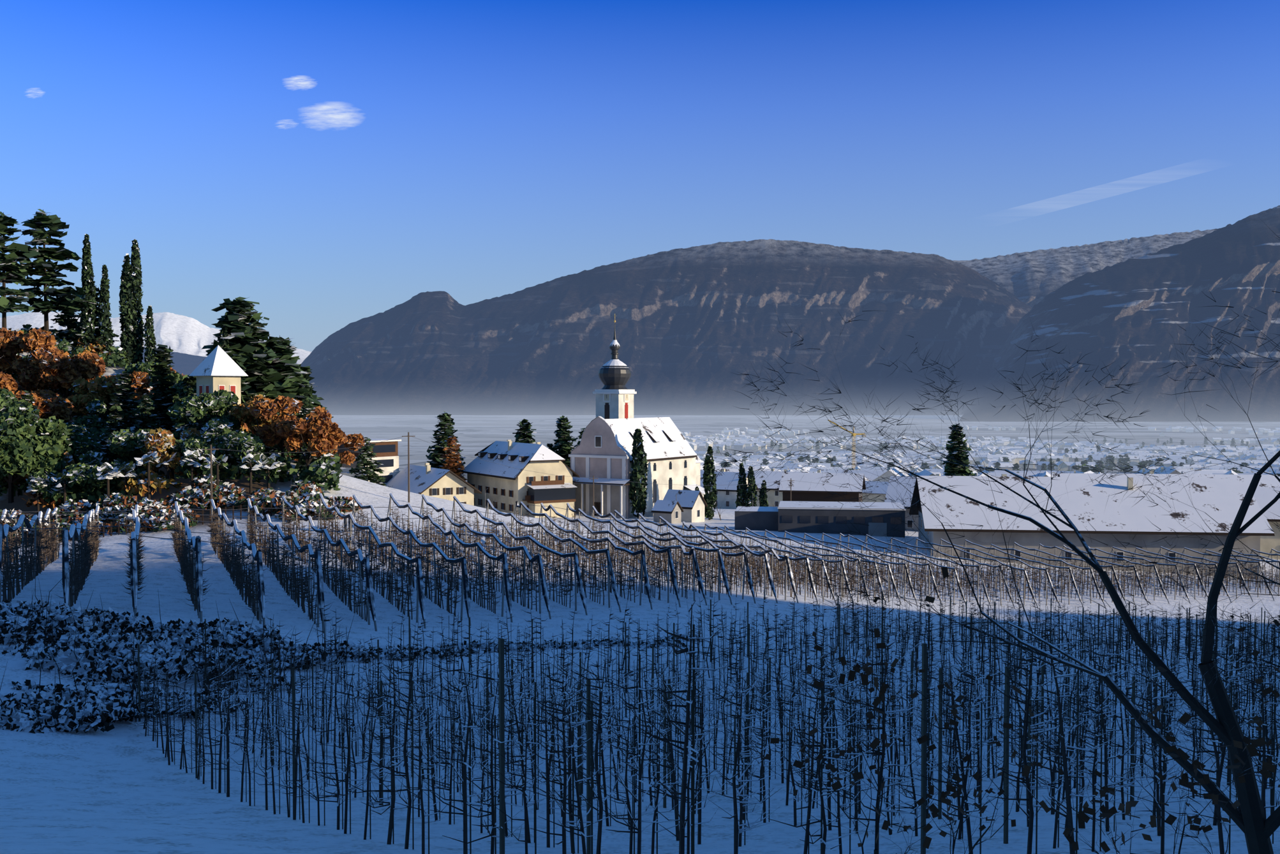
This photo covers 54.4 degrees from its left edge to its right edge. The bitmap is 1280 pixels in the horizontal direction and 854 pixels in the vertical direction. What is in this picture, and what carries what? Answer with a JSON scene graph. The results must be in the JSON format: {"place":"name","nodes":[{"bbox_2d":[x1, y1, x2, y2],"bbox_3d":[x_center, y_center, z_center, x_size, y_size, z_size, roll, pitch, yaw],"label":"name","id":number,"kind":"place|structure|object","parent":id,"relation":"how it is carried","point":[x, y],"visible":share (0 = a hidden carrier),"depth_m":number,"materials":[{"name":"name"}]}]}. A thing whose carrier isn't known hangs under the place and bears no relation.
{"place":"outdoors","nodes":[
{"label":"outdoors","id":0,"kind":"place"},
{"bbox_2d":[0,312,311,364],"bbox_3d":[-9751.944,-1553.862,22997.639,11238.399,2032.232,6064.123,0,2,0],"label":"mountain","id":1,"kind":"structure","parent":0,"point":[180,334],"depth_m":25001.95,"materials":[{"name":"white snow"}]},
{"bbox_2d":[113,346,206,375],"bbox_3d":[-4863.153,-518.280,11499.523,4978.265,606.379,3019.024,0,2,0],"label":"hill","id":2,"kind":"structure","parent":0,"point":[186,364],"depth_m":12485.17,"materials":[{"name":"white snow"}]},
{"bbox_2d":[289,77,310,86],"bbox_3d":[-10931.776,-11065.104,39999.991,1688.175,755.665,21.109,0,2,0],"label":"cloud","id":3,"kind":"structure","parent":0,"point":[302,83],"depth_m":40000.00,"materials":[{"name":"white"}]},
{"bbox_2d":[312,104,353,123],"bbox_3d":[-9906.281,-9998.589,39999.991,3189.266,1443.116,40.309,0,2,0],"label":"cloud","id":4,"kind":"structure","parent":0,"point":[339,117],"depth_m":40000.00,"materials":[{"name":"white"}]},
{"bbox_2d":[0,352,1279,853],"bbox_3d":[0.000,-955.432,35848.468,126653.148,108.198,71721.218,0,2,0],"label":"ground","id":5,"kind":"structure","parent":0,"point":[122,788],"depth_m":58.48,"materials":[{"name":"white snow"}]},
{"bbox_2d":[0,208,366,544],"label":"hill trees","id":6,"kind":"object","parent":5,"relation":"on","point":[150,416],"visible":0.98,"depth_m":159.60,"materials":[{"name":"green plant"}]},
{"bbox_2d":[188,345,248,413],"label":"house","id":7,"kind":"structure","parent":5,"relation":"on","point":[217,368],"depth_m":161.67,"materials":[{"name":"beige stone"}]},
{"bbox_2d":[0,562,703,745],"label":"bramble bushes","id":8,"kind":"object","parent":5,"relation":"on","point":[44,623],"visible":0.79,"depth_m":57.18,"materials":[{"name":"brown plant"}]},
{"bbox_2d":[7,432,886,545],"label":"utility poles with wires","id":9,"kind":"object","parent":5,"relation":"on","point":[345,520],"visible":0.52,"depth_m":136.37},
{"bbox_2d":[0,493,1279,633],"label":"vineyard","id":10,"kind":"object","parent":5,"relation":"on","point":[80,565],"visible":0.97,"depth_m":109.24,"materials":[{"name":"brown plant"}]},
{"bbox_2d":[341,410,975,520],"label":"village trees","id":11,"kind":"object","parent":5,"relation":"on","point":[443,458],"visible":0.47,"depth_m":251.70,"materials":[{"name":"green plant"}]},
{"bbox_2d":[119,588,1279,853],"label":"orchard","id":12,"kind":"object","parent":5,"relation":"on","point":[692,711],"visible":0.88,"depth_m":30.86,"materials":[{"name":"brown plant"}]},
{"bbox_2d":[337,313,1279,578],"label":"village buildings","id":13,"kind":"structure","parent":5,"relation":"on","point":[603,450],"depth_m":212.58,"materials":[{"name":"white stone"}]},
{"bbox_2d":[699,236,1279,853],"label":"tree","id":14,"kind":"object","parent":5,"relation":"on","point":[1253,824],"visible":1,"depth_m":12.10,"materials":[{"name":"brown plant"}]},
{"bbox_2d":[0,0,1279,352],"label":"sky","id":15,"kind":"structure","parent":0,"point":[491,148],"materials":[{"name":"blue"}]},
{"bbox_2d":[300,239,1031,415],"bbox_3d":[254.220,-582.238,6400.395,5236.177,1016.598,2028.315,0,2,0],"label":"mountain","id":16,"kind":"structure","parent":0,"point":[697,328],"depth_m":6407.76,"materials":[{"name":"grey stone"}]},
{"bbox_2d":[680,425,1279,502],"bbox_3d":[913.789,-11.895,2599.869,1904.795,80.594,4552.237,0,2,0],"label":"valley floor","id":17,"kind":"structure","parent":0,"point":[1019,450],"depth_m":1442.39,"materials":[{"name":"white snow"}]},
{"bbox_2d":[827,419,865,470],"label":"crane","id":18,"kind":"object","parent":17,"relation":"on","point":[854,434],"visible":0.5,"depth_m":690.80,"materials":[{"name":"yellow metal"}]},
{"bbox_2d":[701,435,1279,476],"bbox_3d":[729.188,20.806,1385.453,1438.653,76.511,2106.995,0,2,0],"label":"town trees","id":19,"kind":"object","parent":17,"relation":"on","point":[1109,459],"visible":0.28,"depth_m":1178.36,"materials":[{"name":"green plant"}]},
{"bbox_2d":[952,228,1217,308],"bbox_3d":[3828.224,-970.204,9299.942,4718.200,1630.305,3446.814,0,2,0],"label":"mountain","id":20,"kind":"structure","parent":0,"point":[1032,279],"depth_m":10597.11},
{"bbox_2d":[959,205,1279,421],"bbox_3d":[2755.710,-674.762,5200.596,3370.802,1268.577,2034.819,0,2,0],"label":"mountain","id":21,"kind":"structure","parent":0,"point":[1133,311],"depth_m":5114.86,"materials":[{"name":"grey stone"}]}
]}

